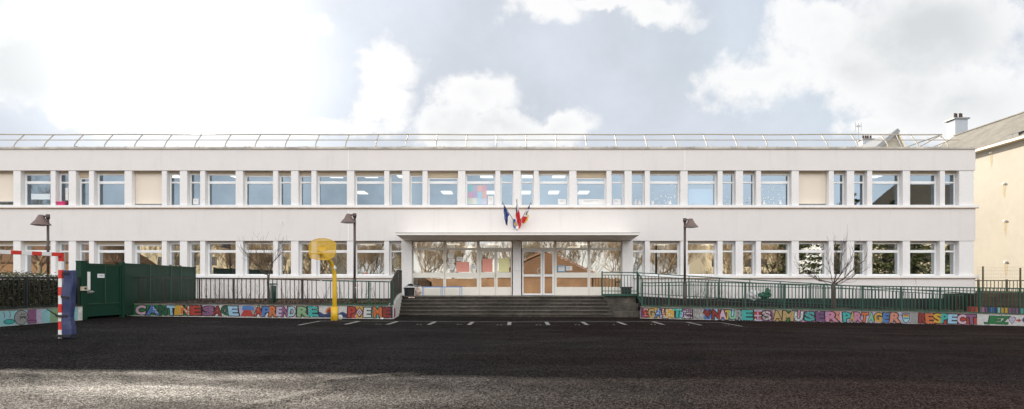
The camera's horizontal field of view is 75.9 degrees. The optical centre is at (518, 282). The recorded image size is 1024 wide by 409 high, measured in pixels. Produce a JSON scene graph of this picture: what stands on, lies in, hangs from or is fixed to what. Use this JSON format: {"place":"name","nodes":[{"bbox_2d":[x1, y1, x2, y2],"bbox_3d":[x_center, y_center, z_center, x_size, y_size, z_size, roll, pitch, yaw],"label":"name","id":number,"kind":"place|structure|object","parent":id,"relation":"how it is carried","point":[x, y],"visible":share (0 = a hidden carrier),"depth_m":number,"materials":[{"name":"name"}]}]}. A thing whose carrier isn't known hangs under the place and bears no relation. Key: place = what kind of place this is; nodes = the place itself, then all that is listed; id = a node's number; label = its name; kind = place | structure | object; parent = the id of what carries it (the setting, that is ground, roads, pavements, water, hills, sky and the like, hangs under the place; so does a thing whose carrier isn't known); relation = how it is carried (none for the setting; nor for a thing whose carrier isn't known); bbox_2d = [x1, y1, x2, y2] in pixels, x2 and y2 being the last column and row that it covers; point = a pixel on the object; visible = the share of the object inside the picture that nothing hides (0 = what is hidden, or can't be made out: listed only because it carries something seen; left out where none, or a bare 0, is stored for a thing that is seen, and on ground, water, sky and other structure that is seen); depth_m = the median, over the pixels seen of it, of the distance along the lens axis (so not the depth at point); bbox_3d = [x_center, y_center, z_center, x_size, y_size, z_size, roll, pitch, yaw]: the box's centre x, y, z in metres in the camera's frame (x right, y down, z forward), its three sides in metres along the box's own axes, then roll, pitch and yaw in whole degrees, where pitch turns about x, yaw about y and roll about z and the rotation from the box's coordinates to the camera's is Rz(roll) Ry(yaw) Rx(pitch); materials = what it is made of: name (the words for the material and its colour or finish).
{"place":"outdoors","nodes":[
{"label":"outdoors","id":0,"kind":"place"},
{"bbox_2d":[175,298,389,304],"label":"planter ground","id":1,"kind":"structure","parent":0,"point":[385,302],"depth_m":29.05,"materials":[{"name":"green plant"}]},
{"bbox_2d":[237,232,286,302],"bbox_3d":[-10.703,-0.523,27.004,2.388,3.248,1.240,0,0,21],"label":"bare tree","id":2,"kind":"object","parent":1,"relation":"on","point":[260,267],"visible":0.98,"depth_m":27.04,"materials":[{"name":"brown plant"}]},
{"bbox_2d":[341,213,356,301],"bbox_3d":[-7.143,-0.851,27.600,0.657,4.102,0.646,0,0,0],"label":"street lamp","id":3,"kind":"object","parent":1,"relation":"on","point":[348,219],"visible":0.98,"depth_m":27.55,"materials":[{"name":"metal"}]},
{"bbox_2d":[0,313,1023,408],"bbox_3d":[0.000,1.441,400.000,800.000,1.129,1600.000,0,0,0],"label":"ground","id":4,"kind":"structure","parent":0,"point":[147,362],"depth_m":11.80,"materials":[{"name":"black asphalt"}]},
{"bbox_2d":[0,250,76,337],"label":"handball goal","id":5,"kind":"object","parent":4,"relation":"on","point":[67,282],"visible":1,"depth_m":15.67,"materials":[{"name":"red paint"}]},
{"bbox_2d":[0,306,82,326],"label":"mural wall","id":6,"kind":"structure","parent":4,"relation":"on","point":[19,316],"depth_m":19.86,"materials":[{"name":"paint"}]},
{"bbox_2d":[0,277,79,308],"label":"boundary fence","id":7,"kind":"object","parent":6,"relation":"on","point":[26,292],"visible":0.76,"depth_m":19.90,"materials":[{"name":"green metal"}]},
{"bbox_2d":[75,261,124,319],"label":"green gate","id":8,"kind":"structure","parent":4,"relation":"on","point":[102,289],"depth_m":22.96,"materials":[{"name":"metal"}]},
{"bbox_2d":[125,263,195,314],"bbox_3d":[-14.792,0.225,27.356,0.080,1.950,6.578,0,0,-5],"label":"green panel fence","id":9,"kind":"object","parent":4,"relation":"on","point":[132,271],"visible":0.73,"depth_m":26.60,"materials":[{"name":"metal"}]},
{"bbox_2d":[127,303,392,318],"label":"mural wall","id":10,"kind":"structure","parent":4,"relation":"on","point":[265,311],"depth_m":25.24,"materials":[{"name":"paint"}]},
{"bbox_2d":[135,277,320,304],"bbox_3d":[-11.239,0.383,25.235,7.095,1.174,0.054,0,0,-5],"label":"planter fence","id":11,"kind":"object","parent":10,"relation":"on","point":[233,291],"visible":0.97,"depth_m":25.23,"materials":[{"name":"green metal"}]},
{"bbox_2d":[322,280,393,305],"bbox_3d":[-6.288,0.457,25.685,2.767,1.104,0.060,0,0,-5],"label":"planter fence","id":12,"kind":"object","parent":10,"relation":"on","point":[369,293],"visible":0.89,"depth_m":25.70,"materials":[{"name":"grey metal"}]},
{"bbox_2d":[309,238,337,320],"bbox_3d":[-6.940,-0.040,23.669,0.894,3.099,1.459,0,0,39],"label":"basketball hoop","id":13,"kind":"object","parent":4,"relation":"on","point":[320,248],"visible":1,"depth_m":23.60,"materials":[{"name":"yellow paint"}]},
{"bbox_2d":[388,293,401,318],"bbox_3d":[-5.210,1.090,27.876,0.232,1.220,4.292,0,0,-6],"label":"stair cheek","id":14,"kind":"object","parent":4,"relation":"on","point":[396,306],"visible":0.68,"depth_m":27.52,"materials":[{"name":"white concrete"}]},
{"bbox_2d":[390,270,401,305],"bbox_3d":[-5.250,0.194,28.021,0.153,1.532,4.634,0,0,-5],"label":"stair railing","id":15,"kind":"object","parent":14,"relation":"on","point":[397,286],"visible":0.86,"depth_m":28.77,"materials":[{"name":"green metal"}]},
{"bbox_2d":[0,134,978,310],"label":"school building","id":16,"kind":"structure","parent":4,"relation":"on","point":[907,213],"depth_m":31.23,"materials":[{"name":"paint"}]},
{"bbox_2d":[0,171,12,201],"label":"window","id":17,"kind":"structure","parent":16,"relation":"in","point":[6,177],"depth_m":31.51,"materials":[{"name":"white plastic"}]},
{"bbox_2d":[0,241,12,274],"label":"window","id":18,"kind":"structure","parent":16,"relation":"in","point":[6,260],"depth_m":31.57,"materials":[{"name":"glass"}]},
{"bbox_2d":[25,171,50,204],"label":"window","id":19,"kind":"structure","parent":16,"relation":"in","point":[27,173],"depth_m":31.53,"materials":[{"name":"white plastic"}]},
{"bbox_2d":[25,241,50,274],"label":"window","id":20,"kind":"structure","parent":16,"relation":"in","point":[35,263],"depth_m":31.57,"materials":[{"name":"glass"}]},
{"bbox_2d":[59,241,68,269],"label":"window","id":21,"kind":"structure","parent":16,"relation":"in","point":[64,245],"depth_m":31.57,"materials":[{"name":"white glass"}]},
{"bbox_2d":[80,171,88,204],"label":"window","id":22,"kind":"structure","parent":16,"relation":"in","point":[83,174],"depth_m":31.53,"materials":[{"name":"white plastic"}]},
{"bbox_2d":[80,241,88,262],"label":"window","id":23,"kind":"structure","parent":16,"relation":"in","point":[84,245],"depth_m":31.57,"materials":[{"name":"white glass"}]},
{"bbox_2d":[97,171,123,204],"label":"window","id":24,"kind":"structure","parent":16,"relation":"in","point":[100,173],"depth_m":31.53,"materials":[{"name":"white plastic"}]},
{"bbox_2d":[97,241,123,263],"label":"window","id":25,"kind":"structure","parent":16,"relation":"in","point":[109,252],"depth_m":31.57,"materials":[{"name":"glass"}]},
{"bbox_2d":[135,171,161,204],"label":"window","id":26,"kind":"structure","parent":16,"relation":"in","point":[148,184],"depth_m":31.51,"materials":[{"name":"white plastic"}]},
{"bbox_2d":[135,241,161,264],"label":"window","id":27,"kind":"structure","parent":16,"relation":"in","point":[146,252],"depth_m":31.57,"materials":[{"name":"beige glass"}]},
{"bbox_2d":[170,171,179,204],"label":"window","id":28,"kind":"structure","parent":16,"relation":"in","point":[171,172],"depth_m":31.54,"materials":[{"name":"white plastic"}]},
{"bbox_2d":[170,241,179,265],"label":"window","id":29,"kind":"structure","parent":16,"relation":"in","point":[174,245],"depth_m":31.57,"materials":[{"name":"white glass"}]},
{"bbox_2d":[190,171,199,204],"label":"window","id":30,"kind":"structure","parent":16,"relation":"in","point":[191,172],"depth_m":31.54,"materials":[{"name":"white plastic"}]},
{"bbox_2d":[190,241,199,274],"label":"window","id":31,"kind":"structure","parent":16,"relation":"in","point":[194,245],"depth_m":31.57,"materials":[{"name":"glass"}]},
{"bbox_2d":[208,171,235,204],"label":"window","id":32,"kind":"structure","parent":16,"relation":"in","point":[210,173],"depth_m":31.53,"materials":[{"name":"white plastic"}]},
{"bbox_2d":[208,241,235,274],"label":"window","id":33,"kind":"structure","parent":16,"relation":"in","point":[221,254],"depth_m":31.57,"materials":[{"name":"clear glass"}]},
{"bbox_2d":[245,171,272,204],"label":"window","id":34,"kind":"structure","parent":16,"relation":"in","point":[248,173],"depth_m":31.53,"materials":[{"name":"white plastic"}]},
{"bbox_2d":[245,241,272,274],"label":"window","id":35,"kind":"structure","parent":16,"relation":"in","point":[250,270],"depth_m":31.57,"materials":[{"name":"glass"}]},
{"bbox_2d":[280,171,290,204],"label":"window","id":36,"kind":"structure","parent":16,"relation":"in","point":[282,173],"depth_m":31.54,"materials":[{"name":"white plastic"}]},
{"bbox_2d":[280,241,290,274],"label":"window","id":37,"kind":"structure","parent":16,"relation":"in","point":[285,258],"depth_m":31.57,"materials":[{"name":"clear glass"}]},
{"bbox_2d":[300,171,310,204],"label":"window","id":38,"kind":"structure","parent":16,"relation":"in","point":[302,173],"depth_m":31.54,"materials":[{"name":"white plastic"}]},
{"bbox_2d":[300,241,310,274],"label":"window","id":39,"kind":"structure","parent":16,"relation":"in","point":[305,261],"depth_m":31.57,"materials":[{"name":"glass"}]},
{"bbox_2d":[318,171,346,204],"bbox_3d":[-8.896,-4.493,31.555,1.469,1.661,0.110,0,0,0],"label":"window","id":40,"kind":"structure","parent":16,"relation":"in","point":[320,173],"depth_m":31.53,"materials":[{"name":"white plastic"}]},
{"bbox_2d":[318,241,346,274],"bbox_3d":[-8.896,-1.153,31.555,1.469,1.646,0.110,0,0,0],"label":"window","id":41,"kind":"structure","parent":16,"relation":"in","point":[340,259],"depth_m":31.57,"materials":[{"name":"glass"}]},
{"bbox_2d":[356,171,383,204],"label":"window","id":42,"kind":"structure","parent":16,"relation":"in","point":[358,173],"depth_m":31.53,"materials":[{"name":"white plastic"}]},
{"bbox_2d":[356,241,383,274],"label":"window","id":43,"kind":"structure","parent":16,"relation":"in","point":[369,254],"depth_m":31.57,"materials":[{"name":"glass"}]},
{"bbox_2d":[390,241,400,274],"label":"window","id":44,"kind":"structure","parent":16,"relation":"in","point":[395,246],"depth_m":31.57,"materials":[{"name":"glass"}]},
{"bbox_2d":[390,171,401,204],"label":"window","id":45,"kind":"structure","parent":16,"relation":"in","point":[391,172],"depth_m":31.54,"materials":[{"name":"white plastic"}]},
{"bbox_2d":[410,171,422,204],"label":"window","id":46,"kind":"structure","parent":16,"relation":"in","point":[412,173],"depth_m":31.54,"materials":[{"name":"white plastic"}]},
{"bbox_2d":[428,171,457,204],"bbox_3d":[-3.602,-4.493,31.555,1.469,1.661,0.110,0,0,0],"label":"window","id":47,"kind":"structure","parent":16,"relation":"in","point":[431,174],"depth_m":31.50,"materials":[{"name":"white plastic"}]},
{"bbox_2d":[456,262,468,271],"bbox_3d":[-2.668,-0.742,31.472,0.627,0.486,0.004,0,0,0],"label":"poster","id":48,"kind":"object","parent":16,"relation":"attached to","point":[462,266],"visible":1,"depth_m":31.47,"materials":[{"name":"pink paper"}]},
{"bbox_2d":[468,185,486,203],"bbox_3d":[-1.977,-4.218,31.566,0.911,0.906,0.004,0,0,0],"label":"poster","id":49,"kind":"object","parent":16,"relation":"attached to","point":[477,194],"visible":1,"depth_m":31.56,"materials":[{"name":"paper"}]},
{"bbox_2d":[466,171,494,204],"bbox_3d":[-1.811,-4.493,31.555,1.444,1.661,0.110,0,0,0],"label":"window","id":50,"kind":"structure","parent":16,"relation":"in","point":[468,173],"depth_m":31.53,"materials":[{"name":"white plastic"}]},
{"bbox_2d":[482,259,492,271],"bbox_3d":[-1.484,-0.819,31.472,0.486,0.640,0.004,0,0,0],"label":"poster","id":51,"kind":"object","parent":16,"relation":"attached to","point":[487,265],"visible":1,"depth_m":31.47,"materials":[{"name":"pink paper"}]},
{"bbox_2d":[480,250,495,294],"bbox_3d":[-1.471,-0.454,31.472,0.759,2.160,0.076,0,0,0],"label":"door","id":52,"kind":"structure","parent":16,"relation":"in","point":[487,279],"depth_m":31.44,"materials":[{"name":"beige paint"}]},
{"bbox_2d":[499,258,508,271],"bbox_3d":[-0.697,-0.828,31.472,0.499,0.647,0.004,0,0,0],"label":"poster","id":53,"kind":"object","parent":16,"relation":"attached to","point":[503,264],"visible":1,"depth_m":31.47,"materials":[{"name":"yellow paper"}]},
{"bbox_2d":[496,250,511,294],"bbox_3d":[-0.695,-0.454,31.472,0.767,2.160,0.076,0,0,0],"label":"door","id":54,"kind":"structure","parent":16,"relation":"in","point":[503,279],"depth_m":31.44,"materials":[{"name":"beige paint"}]},
{"bbox_2d":[500,171,512,204],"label":"window","id":55,"kind":"structure","parent":16,"relation":"in","point":[501,172],"depth_m":31.54,"materials":[{"name":"white plastic"}]},
{"bbox_2d":[521,171,533,204],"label":"window","id":56,"kind":"structure","parent":16,"relation":"in","point":[522,172],"depth_m":31.54,"materials":[{"name":"white plastic"}]},
{"bbox_2d":[522,250,542,294],"bbox_3d":[0.670,-0.460,31.432,0.982,2.147,0.156,0,0,0],"label":"door","id":57,"kind":"structure","parent":16,"relation":"in","point":[532,260],"depth_m":31.48,"materials":[{"name":"white plastic"}]},
{"bbox_2d":[543,250,553,294],"bbox_3d":[1.447,-0.460,31.472,0.532,2.147,0.076,0,0,0],"label":"door","id":58,"kind":"structure","parent":16,"relation":"in","point":[548,255],"depth_m":31.48,"materials":[{"name":"white plastic"}]},
{"bbox_2d":[539,171,568,204],"bbox_3d":[1.692,-4.493,31.555,1.469,1.661,0.110,0,0,0],"label":"window","id":59,"kind":"structure","parent":16,"relation":"in","point":[541,173],"depth_m":31.53,"materials":[{"name":"white plastic"}]},
{"bbox_2d":[576,171,605,204],"bbox_3d":[3.483,-4.493,31.555,1.444,1.661,0.110,0,0,0],"label":"window","id":60,"kind":"structure","parent":16,"relation":"in","point":[579,174],"depth_m":31.50,"materials":[{"name":"white plastic"}]},
{"bbox_2d":[579,199,603,204],"bbox_3d":[3.516,-3.872,31.564,1.232,0.264,0.008,0,0,0],"label":"poster","id":61,"kind":"object","parent":16,"relation":"attached to","point":[591,201],"visible":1,"depth_m":31.56,"materials":[{"name":"white paper"}]},
{"bbox_2d":[611,171,623,204],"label":"window","id":62,"kind":"structure","parent":16,"relation":"in","point":[612,172],"depth_m":31.54,"materials":[{"name":"white plastic"}]},
{"bbox_2d":[632,171,643,204],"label":"window","id":63,"kind":"structure","parent":16,"relation":"in","point":[633,172],"depth_m":31.54,"materials":[{"name":"white plastic"}]},
{"bbox_2d":[633,241,643,274],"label":"window","id":64,"kind":"structure","parent":16,"relation":"in","point":[638,246],"depth_m":31.57,"materials":[{"name":"clear glass"}]},
{"bbox_2d":[650,171,678,204],"bbox_3d":[6.986,-4.493,31.555,1.469,1.661,0.110,0,0,0],"label":"window","id":65,"kind":"structure","parent":16,"relation":"in","point":[652,173],"depth_m":31.53,"materials":[{"name":"white plastic"}]},
{"bbox_2d":[650,241,678,274],"bbox_3d":[6.986,-1.153,31.555,1.469,1.646,0.110,0,0,0],"label":"window","id":66,"kind":"structure","parent":16,"relation":"in","point":[664,255],"depth_m":31.57,"materials":[{"name":"glass"}]},
{"bbox_2d":[689,189,712,203],"bbox_3d":[8.813,-4.141,31.716,1.173,0.743,0.004,0,0,0],"label":"screen","id":67,"kind":"object","parent":16,"relation":"attached to","point":[700,196],"visible":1,"depth_m":31.71,"materials":[{"name":"blue paper"}]},
{"bbox_2d":[688,171,715,204],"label":"window","id":68,"kind":"structure","parent":16,"relation":"in","point":[690,173],"depth_m":31.53,"materials":[{"name":"white plastic"}]},
{"bbox_2d":[688,241,715,274],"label":"window","id":69,"kind":"structure","parent":16,"relation":"in","point":[701,254],"depth_m":31.57,"materials":[{"name":"glass"}]},
{"bbox_2d":[723,171,733,204],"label":"window","id":70,"kind":"structure","parent":16,"relation":"in","point":[724,172],"depth_m":31.54,"materials":[{"name":"white plastic"}]},
{"bbox_2d":[723,241,733,274],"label":"window","id":71,"kind":"structure","parent":16,"relation":"in","point":[728,246],"depth_m":31.57,"materials":[{"name":"glass"}]},
{"bbox_2d":[743,171,753,204],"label":"window","id":72,"kind":"structure","parent":16,"relation":"in","point":[744,172],"depth_m":31.54,"materials":[{"name":"white plastic"}]},
{"bbox_2d":[743,241,753,274],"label":"window","id":73,"kind":"structure","parent":16,"relation":"in","point":[748,246],"depth_m":31.57,"materials":[{"name":"clear glass"}]},
{"bbox_2d":[761,171,788,204],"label":"window","id":74,"kind":"structure","parent":16,"relation":"in","point":[763,173],"depth_m":31.53,"materials":[{"name":"white plastic"}]},
{"bbox_2d":[761,241,788,274],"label":"window","id":75,"kind":"structure","parent":16,"relation":"in","point":[774,254],"depth_m":31.57,"materials":[{"name":"glass"}]},
{"bbox_2d":[799,171,825,204],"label":"window","id":76,"kind":"structure","parent":16,"relation":"in","point":[812,184],"depth_m":31.51,"materials":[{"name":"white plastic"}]},
{"bbox_2d":[799,241,825,274],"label":"window","id":77,"kind":"structure","parent":16,"relation":"in","point":[810,252],"depth_m":31.57,"materials":[{"name":"clear glass"}]},
{"bbox_2d":[834,171,843,204],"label":"window","id":78,"kind":"structure","parent":16,"relation":"in","point":[835,172],"depth_m":31.54,"materials":[{"name":"white plastic"}]},
{"bbox_2d":[834,241,843,274],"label":"window","id":79,"kind":"structure","parent":16,"relation":"in","point":[838,243],"depth_m":31.57,"materials":[{"name":"white plastic"}]},
{"bbox_2d":[854,171,863,204],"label":"window","id":80,"kind":"structure","parent":16,"relation":"in","point":[855,172],"depth_m":31.54,"materials":[{"name":"white plastic"}]},
{"bbox_2d":[854,241,863,274],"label":"window","id":81,"kind":"structure","parent":16,"relation":"in","point":[858,246],"depth_m":31.57,"materials":[{"name":"clear glass"}]},
{"bbox_2d":[872,171,899,204],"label":"window","id":82,"kind":"structure","parent":16,"relation":"in","point":[874,173],"depth_m":31.53,"materials":[{"name":"white plastic"}]},
{"bbox_2d":[872,241,899,274],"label":"window","id":83,"kind":"structure","parent":16,"relation":"in","point":[886,262],"depth_m":31.57,"materials":[{"name":"clear glass"}]},
{"bbox_2d":[910,171,936,204],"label":"window","id":84,"kind":"structure","parent":16,"relation":"in","point":[912,173],"depth_m":31.53,"materials":[{"name":"white plastic"}]},
{"bbox_2d":[910,241,936,274],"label":"window","id":85,"kind":"structure","parent":16,"relation":"in","point":[922,253],"depth_m":31.57,"materials":[{"name":"glass"}]},
{"bbox_2d":[945,171,955,204],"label":"window","id":86,"kind":"structure","parent":16,"relation":"in","point":[946,172],"depth_m":31.54,"materials":[{"name":"white plastic"}]},
{"bbox_2d":[945,241,955,274],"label":"window","id":87,"kind":"structure","parent":16,"relation":"in","point":[949,245],"depth_m":31.57,"materials":[{"name":"clear glass"}]},
{"bbox_2d":[399,295,611,316],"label":"entrance steps","id":88,"kind":"structure","parent":4,"relation":"on","point":[527,305],"depth_m":28.91,"materials":[{"name":"concrete"}]},
{"bbox_2d":[300,321,738,325],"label":"painted lines","id":89,"kind":"object","parent":4,"relation":"on","point":[508,323],"visible":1,"depth_m":23.76,"materials":[{"name":"paint"}]},
{"bbox_2d":[599,295,639,316],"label":"concrete block","id":90,"kind":"structure","parent":4,"relation":"on","point":[622,306],"depth_m":29.20,"materials":[{"name":"grey concrete"}]},
{"bbox_2d":[601,271,637,296],"bbox_3d":[4.572,0.076,29.620,1.648,1.167,0.060,0,0,0],"label":"landing railing","id":91,"kind":"object","parent":90,"relation":"on","point":[621,294],"visible":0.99,"depth_m":29.60,"materials":[{"name":"green metal"}]},
{"bbox_2d":[636,296,879,310],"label":"access ramp","id":92,"kind":"structure","parent":4,"relation":"on","point":[665,301],"depth_m":29.50,"materials":[{"name":"grey concrete"}]},
{"bbox_2d":[638,272,973,310],"bbox_3d":[13.001,0.496,29.550,15.226,1.898,0.040,0,0,0],"label":"ramp railing","id":93,"kind":"object","parent":92,"relation":"on","point":[689,296],"visible":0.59,"depth_m":29.54,"materials":[{"name":"metal"}]},
{"bbox_2d":[640,306,1023,325],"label":"mural wall","id":94,"kind":"structure","parent":4,"relation":"on","point":[844,316],"depth_m":26.91,"materials":[{"name":"paint"}]},
{"bbox_2d":[641,281,1023,313],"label":"fence","id":95,"kind":"object","parent":94,"relation":"on","point":[1019,291],"depth_m":26.95,"materials":[{"name":"metal"}]},
{"bbox_2d":[0,0,1023,146],"label":"sky","id":96,"kind":"structure","parent":0,"point":[67,66],"materials":[{"name":"white"}]},
{"bbox_2d":[856,128,905,146],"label":"gabled house","id":97,"kind":"structure","parent":0,"point":[892,140],"depth_m":58.00,"materials":[{"name":"grey metal"}]},
{"bbox_2d":[943,291,1022,310],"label":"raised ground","id":98,"kind":"structure","parent":0,"point":[968,300],"depth_m":30.12,"materials":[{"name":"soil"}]},
{"bbox_2d":[939,111,1023,290],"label":"cream house","id":99,"kind":"structure","parent":98,"relation":"on","point":[999,199],"depth_m":35.75,"materials":[{"name":"beige paint"}]},
{"bbox_2d":[977,266,1020,291],"bbox_3d":[24.572,0.372,31.009,5.698,2.256,0.072,0,0,0],"label":"fence","id":100,"kind":"object","parent":98,"relation":"on","point":[983,274],"visible":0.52,"depth_m":31.01,"materials":[{"name":"grey metal"}]},
{"bbox_2d":[975,279,1023,292],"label":"olive fence","id":101,"kind":"object","parent":98,"relation":"on","point":[1005,280],"visible":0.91,"depth_m":29.99,"materials":[{"name":"metal"}]},
{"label":"planter ground","id":102,"kind":"structure","parent":0,"visible":0},
{"bbox_2d":[0,270,57,309],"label":"hedge","id":103,"kind":"object","parent":102,"relation":"on","point":[14,274],"visible":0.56,"depth_m":20.51,"materials":[{"name":"green plant"}]},
{"bbox_2d":[30,214,51,273],"bbox_3d":[-17.469,-0.594,24.000,0.647,3.788,0.646,0,0,0],"label":"street lamp","id":104,"kind":"object","parent":102,"relation":"on","point":[40,220],"visible":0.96,"depth_m":23.95,"materials":[{"name":"metal"}]},
{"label":"planter ground","id":105,"kind":"structure","parent":0,"visible":0},
{"bbox_2d":[160,299,965,311],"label":"fallen leaves","id":106,"kind":"object","parent":105,"relation":"on","point":[312,301],"visible":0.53,"depth_m":28.24,"materials":[{"name":"plant"}]},
{"bbox_2d":[683,218,697,304],"bbox_3d":[7.509,-0.699,28.600,0.657,4.197,0.646,0,0,0],"label":"street lamp","id":107,"kind":"object","parent":105,"relation":"on","point":[690,223],"visible":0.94,"depth_m":28.55,"materials":[{"name":"metal"}]},
{"bbox_2d":[794,229,877,308],"bbox_3d":[13.555,-0.488,27.770,3.948,3.978,1.582,0,0,0],"label":"bare tree","id":108,"kind":"object","parent":105,"relation":"on","point":[833,293],"visible":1,"depth_m":27.66,"materials":[{"name":"brown plant"}]},
{"bbox_2d":[967,306,1022,312],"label":"painted low wall","id":109,"kind":"structure","parent":105,"relation":"on","point":[987,309],"depth_m":27.60,"materials":[{"name":"multicoloured paint"}]},
{"bbox_2d":[975,293,1022,307],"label":"timber wall","id":110,"kind":"structure","parent":105,"relation":"on","point":[991,299],"depth_m":28.79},
{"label":"bare shrub","id":111,"kind":"object","parent":105,"relation":"on","visible":0},
{"bbox_2d":[747,288,771,300],"bbox_3d":[10.503,0.504,28.601,1.059,0.581,0.281,0,0,0],"label":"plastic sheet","id":112,"kind":"object","parent":111,"relation":"attached to","point":[753,295],"visible":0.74,"depth_m":28.52,"materials":[{"name":"white plastic"}]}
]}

